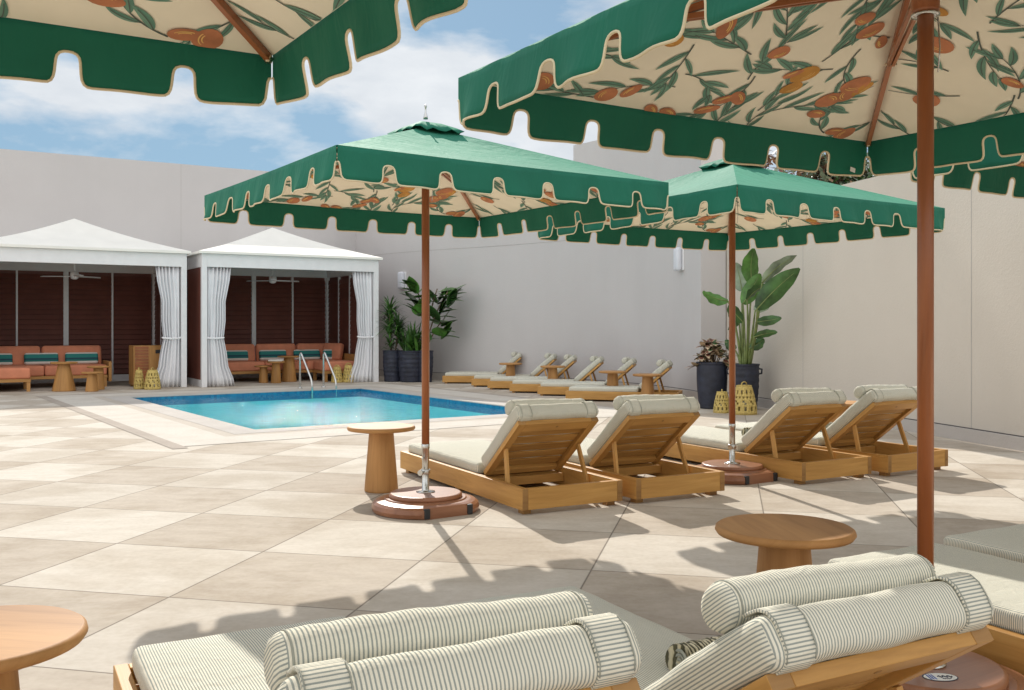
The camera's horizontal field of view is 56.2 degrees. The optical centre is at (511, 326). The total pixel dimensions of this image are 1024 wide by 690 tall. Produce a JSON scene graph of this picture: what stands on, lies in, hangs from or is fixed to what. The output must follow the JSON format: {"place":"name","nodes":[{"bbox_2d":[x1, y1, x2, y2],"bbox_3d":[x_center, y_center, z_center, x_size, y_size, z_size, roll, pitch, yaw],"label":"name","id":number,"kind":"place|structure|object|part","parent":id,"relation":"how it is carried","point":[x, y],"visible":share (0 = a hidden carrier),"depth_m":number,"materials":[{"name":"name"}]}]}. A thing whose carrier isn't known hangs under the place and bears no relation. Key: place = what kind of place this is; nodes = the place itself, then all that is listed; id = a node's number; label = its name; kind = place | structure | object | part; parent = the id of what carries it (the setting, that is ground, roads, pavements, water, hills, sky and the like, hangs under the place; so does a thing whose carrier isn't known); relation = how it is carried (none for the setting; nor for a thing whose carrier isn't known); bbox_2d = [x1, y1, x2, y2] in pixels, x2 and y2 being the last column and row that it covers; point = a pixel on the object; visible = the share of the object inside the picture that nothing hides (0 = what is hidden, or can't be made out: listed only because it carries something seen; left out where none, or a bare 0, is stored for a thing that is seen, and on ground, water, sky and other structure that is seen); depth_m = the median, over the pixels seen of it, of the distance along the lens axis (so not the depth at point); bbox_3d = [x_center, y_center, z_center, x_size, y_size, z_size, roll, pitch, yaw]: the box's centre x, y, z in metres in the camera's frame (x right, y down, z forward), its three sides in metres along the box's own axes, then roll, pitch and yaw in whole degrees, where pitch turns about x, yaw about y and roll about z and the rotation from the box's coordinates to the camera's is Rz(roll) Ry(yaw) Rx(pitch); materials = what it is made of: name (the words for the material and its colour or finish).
{"place":"outdoors","nodes":[
{"label":"outdoors","id":0,"kind":"place"},
{"bbox_2d":[162,396,490,428],"bbox_3d":[-2.965,1.930,14.850,4.300,1.140,6.200,0,0,-34],"label":"pool basin","id":1,"kind":"object","parent":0,"point":[247,418],"visible":0.08,"depth_m":17.66,"materials":[{"name":"liquid"}]},
{"bbox_2d":[135,389,504,414],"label":"pool waterline tiles","id":2,"kind":"object","parent":1,"relation":"attached to","point":[303,393],"visible":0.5,"depth_m":17.08,"materials":[{"name":"tile"}]},
{"bbox_2d":[147,391,505,427],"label":"pool water","id":3,"kind":"structure","parent":0,"point":[284,416],"depth_m":14.76,"materials":[{"name":"blue liquid"}]},
{"bbox_2d":[0,0,873,175],"label":"sky","id":4,"kind":"structure","parent":0,"point":[388,91],"materials":[{"name":"blue"}]},
{"bbox_2d":[0,376,1023,689],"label":"ground","id":5,"kind":"structure","parent":0,"point":[124,542],"depth_m":5.63,"materials":[{"name":"beige tile"}]},
{"bbox_2d":[0,605,87,689],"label":"side table","id":6,"kind":"object","parent":5,"relation":"on","point":[31,635],"visible":1,"depth_m":2.26,"materials":[{"name":"brown wood"}]},
{"bbox_2d":[0,345,111,391],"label":"sectional sofa","id":7,"kind":"object","parent":5,"relation":"on","point":[18,370],"visible":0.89,"depth_m":18.94,"materials":[{"name":"cloth"},{"name":"wood"}]},
{"bbox_2d":[0,353,12,364],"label":"lumbar pillow","id":8,"kind":"object","parent":7,"relation":"on","point":[6,358],"visible":0.94,"depth_m":18.77,"materials":[{"name":"teal fabric"}]},
{"bbox_2d":[24,353,58,364],"bbox_3d":[-9.398,0.645,19.130,0.620,0.240,0.110,0,-16,-31],"label":"lumbar pillow","id":9,"kind":"object","parent":7,"relation":"on","point":[38,358],"visible":0.81,"depth_m":19.07,"materials":[{"name":"teal fabric"}]},
{"bbox_2d":[65,352,97,363],"bbox_3d":[-8.764,0.645,19.511,0.620,0.240,0.110,0,-16,-31],"label":"lumbar pillow","id":10,"kind":"object","parent":7,"relation":"on","point":[85,357],"visible":0.8,"depth_m":19.47,"materials":[{"name":"teal fabric"}]},
{"bbox_2d":[50,362,77,391],"bbox_3d":[-8.335,0.930,17.823,0.470,0.540,0.470,0,0,0],"label":"pedestal table","id":11,"kind":"object","parent":5,"relation":"on","point":[63,380],"visible":1,"depth_m":17.70,"materials":[{"name":"brown wood"}]},
{"bbox_2d":[81,371,102,391],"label":"pedestal table","id":12,"kind":"object","parent":5,"relation":"on","point":[91,383],"visible":1,"depth_m":17.63,"materials":[{"name":"brown wood"}]},
{"bbox_2d":[0,219,190,386],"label":"cabana","id":13,"kind":"object","parent":5,"relation":"on","point":[108,312],"visible":0.94,"depth_m":20.22,"materials":[{"name":"white fabric"}]},
{"bbox_2d":[40,264,100,278],"bbox_3d":[-8.709,-1.160,19.341,1.111,0.420,1.106,0,0,38],"label":"ceiling fan","id":14,"kind":"object","parent":13,"relation":"hanging from","point":[74,274],"visible":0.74,"depth_m":19.26,"materials":[{"name":"white metal"}]},
{"bbox_2d":[87,366,109,389],"bbox_3d":[-7.864,0.975,18.219,0.410,0.450,0.410,0,0,0],"label":"pedestal table","id":15,"kind":"object","parent":5,"relation":"on","point":[100,380],"visible":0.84,"depth_m":18.14,"materials":[{"name":"brown wood"}]},
{"bbox_2d":[133,367,143,388],"bbox_3d":[-7.162,0.991,18.394,0.198,0.419,0.198,0,0,-5],"label":"woven lantern","id":16,"kind":"object","parent":5,"relation":"on","point":[138,380],"visible":0.98,"depth_m":18.33,"materials":[{"name":"wicker"}]},
{"bbox_2d":[129,345,161,385],"bbox_3d":[-7.326,0.790,19.312,0.660,0.820,0.562,0,0,-31],"label":"cabinet","id":17,"kind":"object","parent":5,"relation":"on","point":[144,358],"visible":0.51,"depth_m":19.05,"materials":[{"name":"brown wood"}]},
{"bbox_3d":[-7.339,0.750,18.994,0.250,0.704,0.016,0,0,-31],"label":"louvered door","id":18,"kind":"part","parent":17,"relation":"part of","materials":[{"name":"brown wood"}]},
{"bbox_3d":[-7.069,0.750,19.157,0.340,0.700,0.016,0,0,-31],"label":"door panel","id":19,"kind":"part","parent":17,"relation":"part of","materials":[{"name":"brown wood"}]},
{"bbox_2d":[144,367,160,389],"bbox_3d":[-6.869,0.991,18.306,0.308,0.419,0.308,0,0,2],"label":"woven lantern","id":20,"kind":"object","parent":5,"relation":"on","point":[150,374],"visible":1,"depth_m":18.21,"materials":[{"name":"wicker"}]},
{"bbox_2d":[0,149,355,344],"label":"wall","id":21,"kind":"structure","parent":5,"relation":"on","point":[161,203],"depth_m":21.34,"materials":[{"name":"grey paint"}]},
{"bbox_2d":[0,0,467,106],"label":"umbrella","id":22,"kind":"object","parent":5,"relation":"on","point":[224,51],"visible":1,"depth_m":2.86,"materials":[{"name":"green fabric"}]},
{"bbox_2d":[254,365,271,382],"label":"pedestal table","id":23,"kind":"object","parent":5,"relation":"on","point":[263,373],"visible":0.99,"depth_m":20.34,"materials":[{"name":"brown wood"}]},
{"bbox_2d":[267,361,284,382],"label":"pedestal table","id":24,"kind":"object","parent":5,"relation":"on","point":[275,374],"visible":1,"depth_m":20.26,"materials":[{"name":"brown wood"}]},
{"bbox_2d":[268,359,283,360],"bbox_3d":[-5.012,0.720,20.347,0.300,0.036,0.200,0,0,0],"label":"folded towel","id":25,"kind":"object","parent":24,"relation":"on","point":[276,360],"visible":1,"depth_m":20.34,"materials":[{"name":"white fabric"}]},
{"bbox_2d":[187,228,382,386],"bbox_3d":[-5.282,-0.490,21.120,3.880,3.380,3.190,0,0,-31],"label":"cabana","id":26,"kind":"object","parent":5,"relation":"on","point":[331,295],"visible":0.88,"depth_m":20.74,"materials":[{"name":"white fabric"}]},
{"bbox_2d":[252,269,298,282],"bbox_3d":[-5.155,-1.160,21.070,1.106,0.420,1.111,0,0,-29],"label":"ceiling fan","id":27,"kind":"object","parent":26,"relation":"hanging from","point":[272,279],"visible":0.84,"depth_m":21.09,"materials":[{"name":"white metal"}]},
{"bbox_2d":[277,356,298,381],"bbox_3d":[-4.857,0.920,20.864,0.500,0.560,0.500,0,0,0],"label":"pedestal table","id":28,"kind":"object","parent":5,"relation":"on","point":[288,372],"visible":0.95,"depth_m":20.75,"materials":[{"name":"brown wood"}]},
{"bbox_2d":[225,343,354,381],"bbox_3d":[-4.993,0.790,21.154,2.990,0.820,1.710,0,0,-31],"label":"sectional sofa","id":29,"kind":"object","parent":5,"relation":"on","point":[340,358],"visible":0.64,"depth_m":21.36,"materials":[{"name":"cloth"},{"name":"wood"}]},
{"bbox_2d":[226,350,247,360],"bbox_3d":[-6.134,0.645,21.140,0.620,0.240,0.110,0,-16,-31],"label":"lumbar pillow","id":30,"kind":"object","parent":29,"relation":"on","point":[235,355],"visible":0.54,"depth_m":21.12,"materials":[{"name":"teal fabric"}]},
{"bbox_2d":[259,350,286,359],"bbox_3d":[-5.388,0.645,21.587,0.620,0.240,0.110,0,-16,-31],"label":"lumbar pillow","id":31,"kind":"object","parent":29,"relation":"on","point":[268,354],"visible":0.76,"depth_m":21.51,"materials":[{"name":"teal fabric"}]},
{"bbox_2d":[293,349,319,359],"bbox_3d":[-4.704,0.645,21.963,0.620,0.240,0.110,0,-16,-31],"label":"lumbar pillow","id":32,"kind":"object","parent":29,"relation":"on","point":[311,353],"visible":0.93,"depth_m":21.93,"materials":[{"name":"teal fabric"}]},
{"bbox_2d":[323,349,331,358],"bbox_3d":[-4.183,0.645,22.008,0.320,0.240,0.110,0,-16,-31],"label":"lumbar pillow","id":33,"kind":"object","parent":29,"relation":"on","point":[328,352],"visible":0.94,"depth_m":21.94,"materials":[{"name":"teal fabric"}]},
{"bbox_2d":[95,386,507,436],"bbox_3d":[-2.965,1.196,14.850,5.260,0.001,7.160,0,0,-34],"label":"paving band","id":34,"kind":"object","parent":5,"relation":"on","point":[206,428],"visible":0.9,"depth_m":12.45,"materials":[{"name":"beige stone"}]},
{"bbox_2d":[106,386,507,433],"bbox_3d":[-2.965,1.201,14.850,4.960,0.014,6.860,0,0,-34],"label":"pool coping","id":35,"kind":"object","parent":5,"relation":"on","point":[208,422],"visible":0.78,"depth_m":13.46,"materials":[{"name":"beige stone"}]},
{"bbox_2d":[298,352,312,397],"bbox_3d":[-3.937,0.927,18.273,0.088,0.865,0.663,0,0,-34],"label":"pool handrail","id":36,"kind":"object","parent":35,"relation":"attached to","point":[305,364],"visible":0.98,"depth_m":18.39,"materials":[{"name":"metal"}]},
{"bbox_2d":[321,352,336,396],"bbox_3d":[-3.549,0.927,18.607,0.088,0.865,0.663,0,0,-34],"label":"pool handrail","id":37,"kind":"object","parent":35,"relation":"attached to","point":[329,364],"visible":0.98,"depth_m":18.62,"materials":[{"name":"metal"}]},
{"bbox_2d":[37,383,613,448],"bbox_3d":[-2.965,1.196,14.850,6.780,0.001,8.680,0,0,-34],"label":"paving edge","id":38,"kind":"object","parent":5,"relation":"on","point":[162,441],"visible":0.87,"depth_m":13.17,"materials":[{"name":"beige stone"}]},
{"bbox_2d":[48,383,616,445],"bbox_3d":[-2.965,1.196,14.850,6.480,0.001,8.380,0,0,-34],"label":"paving border","id":39,"kind":"object","parent":5,"relation":"on","point":[174,432],"visible":0.9,"depth_m":12.06,"materials":[{"name":"beige stone"}]},
{"bbox_2d":[331,365,342,382],"bbox_3d":[-3.757,1.011,20.565,0.248,0.379,0.248,0,0,22],"label":"woven lantern","id":40,"kind":"object","parent":5,"relation":"on","point":[337,371],"visible":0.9,"depth_m":20.49,"materials":[{"name":"wicker"}]},
{"bbox_2d":[343,363,352,382],"bbox_3d":[-3.522,0.991,20.639,0.258,0.419,0.258,0,0,-24],"label":"woven lantern","id":41,"kind":"object","parent":5,"relation":"on","point":[346,378],"visible":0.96,"depth_m":20.55,"materials":[{"name":"wicker"}]},
{"bbox_2d":[113,590,641,689],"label":"sun lounger","id":42,"kind":"object","parent":5,"relation":"on","point":[566,640],"visible":1,"depth_m":1.63,"materials":[{"name":"beige fabric"}]},
{"bbox_2d":[347,422,414,493],"bbox_3d":[-0.955,0.963,7.000,0.496,0.475,0.496,0,0,0],"label":"side table","id":43,"kind":"object","parent":5,"relation":"on","point":[381,474],"visible":0.94,"depth_m":6.91,"materials":[{"name":"brown wood"}]},
{"bbox_2d":[376,295,412,381],"bbox_3d":[-2.554,0.247,20.898,1.042,1.905,0.978,0,0,0],"label":"potted plant","id":44,"kind":"object","parent":5,"relation":"on","point":[390,365],"visible":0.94,"depth_m":20.78,"materials":[{"name":"green plant"}]},
{"bbox_2d":[386,321,430,381],"bbox_3d":[-2.250,0.530,20.878,1.147,1.341,1.241,0,0,0],"label":"potted plant","id":45,"kind":"object","parent":5,"relation":"on","point":[408,358],"visible":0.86,"depth_m":20.57,"materials":[{"name":"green plant"}]},
{"bbox_2d":[399,276,466,381],"bbox_3d":[-1.721,0.059,20.756,1.526,2.281,0.827,0,0,0],"label":"potted plant","id":46,"kind":"object","parent":5,"relation":"on","point":[451,294],"visible":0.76,"depth_m":20.64,"materials":[{"name":"green plant"}]},
{"bbox_2d":[203,104,668,519],"bbox_3d":[-0.566,-0.128,6.274,2.321,2.655,2.322,0,0,-34],"label":"umbrella","id":47,"kind":"object","parent":5,"relation":"on","point":[427,179],"visible":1,"depth_m":6.13,"materials":[{"name":"green fabric"}]},
{"bbox_2d":[442,351,521,383],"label":"sun lounger","id":48,"kind":"object","parent":5,"relation":"on","point":[460,376],"visible":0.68,"depth_m":20.09,"materials":[{"name":"beige fabric"}]},
{"bbox_2d":[499,363,521,375],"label":"side table","id":49,"kind":"object","parent":5,"relation":"on","point":[510,369],"visible":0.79,"depth_m":18.94,"materials":[{"name":"brown wood"}]},
{"bbox_2d":[400,398,621,513],"bbox_3d":[-0.091,0.845,7.167,0.766,0.710,2.100,0,0,-28],"label":"sun lounger","id":50,"kind":"object","parent":5,"relation":"on","point":[537,441],"visible":0.97,"depth_m":6.57,"materials":[{"name":"brown wood"}]},
{"bbox_2d":[471,353,563,386],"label":"sun lounger","id":51,"kind":"object","parent":5,"relation":"on","point":[480,379],"visible":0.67,"depth_m":19.00,"materials":[{"name":"beige fabric"}]},
{"bbox_2d":[487,354,584,389],"bbox_3d":[0.478,0.863,18.409,1.806,0.675,0.674,0,0,10],"label":"sun lounger","id":52,"kind":"object","parent":5,"relation":"on","point":[506,381],"visible":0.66,"depth_m":18.19,"materials":[{"name":"beige fabric"}]},
{"bbox_2d":[356,131,725,399],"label":"curved wall","id":53,"kind":"structure","parent":5,"relation":"on","point":[532,298],"depth_m":19.17,"materials":[{"name":"grey paint"}]},
{"bbox_2d":[398,272,406,288],"bbox_3d":[-2.577,-1.080,22.377,0.215,0.400,0.122,0,0,43],"label":"wall sconce","id":54,"kind":"object","parent":53,"relation":"attached to","point":[402,275],"depth_m":22.34,"materials":[{"name":"white glass"}]},
{"bbox_2d":[673,247,683,270],"bbox_3d":[2.791,-1.130,16.064,0.122,0.400,0.215,0,0,-14],"label":"wall sconce","id":55,"kind":"object","parent":53,"relation":"attached to","point":[678,258],"depth_m":15.99,"materials":[{"name":"white glass"}]},
{"bbox_2d":[540,365,564,378],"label":"side table","id":56,"kind":"object","parent":5,"relation":"on","point":[552,372],"visible":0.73,"depth_m":17.59,"materials":[{"name":"brown wood"}]},
{"bbox_2d":[509,356,603,392],"bbox_3d":[0.905,0.863,17.477,1.806,0.675,0.674,0,0,11],"label":"sun lounger","id":57,"kind":"object","parent":5,"relation":"on","point":[523,384],"visible":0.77,"depth_m":17.26,"materials":[{"name":"beige fabric"}]},
{"bbox_2d":[537,357,638,395],"bbox_3d":[1.396,0.863,16.704,1.806,0.675,0.674,0,0,13],"label":"sun lounger","id":58,"kind":"object","parent":5,"relation":"on","point":[554,387],"visible":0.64,"depth_m":16.52,"materials":[{"name":"beige fabric"}]},
{"bbox_2d":[599,370,626,400],"bbox_3d":[1.639,0.963,15.608,0.461,0.475,0.461,0,0,-20],"label":"side table","id":59,"kind":"object","parent":5,"relation":"on","point":[612,377],"visible":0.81,"depth_m":15.52,"materials":[{"name":"brown wood"}]},
{"bbox_2d":[565,359,681,399],"bbox_3d":[1.821,0.863,15.532,1.806,0.675,0.674,0,0,15],"label":"sun lounger","id":60,"kind":"object","parent":5,"relation":"on","point":[597,392],"visible":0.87,"depth_m":15.30,"materials":[{"name":"beige fabric"}]},
{"bbox_2d":[564,394,724,502],"bbox_3d":[0.683,0.845,7.561,0.766,0.710,2.100,0,0,-28],"label":"sun lounger","id":61,"kind":"object","parent":5,"relation":"on","point":[640,434],"visible":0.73,"depth_m":6.89,"materials":[{"name":"brown wood"}]},
{"bbox_2d":[633,373,662,394],"bbox_3d":[2.071,0.963,14.622,0.461,0.475,0.461,0,0,-4],"label":"side table","id":62,"kind":"object","parent":5,"relation":"on","point":[647,387],"visible":0.78,"depth_m":14.54,"materials":[{"name":"brown wood"}]},
{"bbox_2d":[684,338,736,408],"bbox_3d":[2.935,0.684,14.062,0.722,1.031,0.660,0,0,26],"label":"potted plant","id":63,"kind":"object","parent":5,"relation":"on","point":[712,375],"visible":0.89,"depth_m":13.91,"materials":[{"name":"grey plant"}]},
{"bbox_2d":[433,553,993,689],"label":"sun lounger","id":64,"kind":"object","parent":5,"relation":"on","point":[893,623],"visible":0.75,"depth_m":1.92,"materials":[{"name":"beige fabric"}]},
{"bbox_2d":[665,635,722,670],"bbox_3d":[0.591,0.918,2.696,0.336,0.097,0.103,0,0,-28],"label":"throw pillow","id":65,"kind":"object","parent":64,"relation":"on","point":[677,654],"visible":0.18,"depth_m":2.64,"materials":[{"name":"fabric"}]},
{"bbox_2d":[713,389,728,412],"bbox_3d":[2.927,1.036,13.352,0.243,0.329,0.243,0,0,14],"label":"woven lantern","id":66,"kind":"object","parent":5,"relation":"on","point":[720,406],"visible":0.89,"depth_m":13.27,"materials":[{"name":"wicker"}]},
{"bbox_2d":[457,0,1023,689],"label":"umbrella","id":67,"kind":"object","parent":5,"relation":"on","point":[893,86],"visible":0.94,"depth_m":3.65,"materials":[{"name":"green fabric"}]},
{"bbox_2d":[537,159,944,484],"bbox_3d":[1.744,-0.128,7.587,2.321,2.655,2.322,0,0,-33],"label":"umbrella","id":68,"kind":"object","parent":5,"relation":"on","point":[718,205],"visible":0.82,"depth_m":7.44,"materials":[{"name":"green fabric"}]},
{"bbox_2d":[735,381,756,414],"bbox_3d":[3.182,0.976,13.138,0.353,0.449,0.353,0,0,41],"label":"woven lantern","id":69,"kind":"object","parent":5,"relation":"on","point":[745,403],"visible":0.89,"depth_m":13.02,"materials":[{"name":"wicker"}]},
{"bbox_2d":[702,248,799,404],"bbox_3d":[3.220,0.041,13.321,0.931,2.317,1.792,0,0,-5],"label":"potted plant","id":70,"kind":"object","parent":5,"relation":"on","point":[750,281],"visible":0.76,"depth_m":13.68,"materials":[{"name":"green plant"}]},
{"bbox_2d":[664,387,871,483],"bbox_3d":[2.001,0.845,8.320,0.766,0.710,2.100,0,0,-30],"label":"sun lounger","id":71,"kind":"object","parent":5,"relation":"on","point":[784,430],"visible":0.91,"depth_m":7.71,"materials":[{"name":"brown wood"}]},
{"bbox_2d":[741,427,751,435],"bbox_3d":[2.151,0.918,8.335,0.336,0.097,0.103,0,0,-30],"label":"throw pillow","id":72,"kind":"object","parent":71,"relation":"on","point":[745,430],"visible":0.11,"depth_m":8.27,"materials":[{"name":"beige fabric"}]},
{"bbox_2d":[761,150,782,171],"bbox_3d":[4.939,-1.960,23.898,3.814,6.336,2.920,0,0,-30],"label":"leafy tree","id":73,"kind":"object","parent":5,"relation":"on","point":[769,159],"depth_m":23.57,"materials":[{"name":"green plant"}]},
{"bbox_2d":[715,513,856,572],"bbox_3d":[0.990,0.963,3.480,0.496,0.475,0.496,0,0,-7],"label":"side table","id":74,"kind":"object","parent":5,"relation":"on","point":[783,541],"visible":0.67,"depth_m":3.40,"materials":[{"name":"brown wood"}]},
{"bbox_2d":[771,149,869,184],"bbox_3d":[8.194,-2.210,24.646,3.482,6.836,3.221,0,0,20],"label":"leafy tree","id":75,"kind":"object","parent":5,"relation":"on","point":[821,174],"visible":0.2,"depth_m":23.87,"materials":[{"name":"green plant"}]},
{"bbox_2d":[715,384,947,475],"bbox_3d":[2.782,0.845,8.719,0.766,0.710,2.100,0,0,-31],"label":"sun lounger","id":76,"kind":"object","parent":5,"relation":"on","point":[867,419],"visible":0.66,"depth_m":8.07,"materials":[{"name":"brown wood"}]},
{"bbox_2d":[818,166,875,184],"bbox_3d":[8.945,-1.581,23.888,3.121,5.580,3.210,0,0,-31],"label":"leafy tree","id":77,"kind":"object","parent":5,"relation":"on","point":[869,175],"visible":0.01,"depth_m":23.64,"materials":[{"name":"green plant"}]},
{"bbox_2d":[726,173,1023,450],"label":"garden wall","id":78,"kind":"structure","parent":5,"relation":"on","point":[844,309],"depth_m":10.95,"materials":[{"name":"beige paint"}]},
{"bbox_2d":[828,543,1023,674],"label":"sun lounger","id":79,"kind":"object","parent":5,"relation":"on","point":[1000,580],"visible":0.43,"depth_m":3.53,"materials":[{"name":"beige fabric"}]},
{"bbox_2d":[910,137,1023,198],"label":"umbrella","id":80,"kind":"object","parent":5,"relation":"on","point":[995,171],"visible":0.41,"depth_m":4.99,"materials":[{"name":"green fabric"}]},
{"bbox_2d":[944,524,1023,562],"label":"sun lounger","id":81,"kind":"object","parent":5,"relation":"on","point":[1007,542],"visible":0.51,"depth_m":4.30,"materials":[{"name":"beige fabric"}]},
{"bbox_2d":[831,400,855,421],"bbox_3d":[3.160,0.963,9.200,0.496,0.475,0.496,0,0,24],"label":"side table","id":82,"kind":"object","parent":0,"point":[848,403],"visible":0.08,"depth_m":9.12,"materials":[{"name":"brown wood"}]}
]}

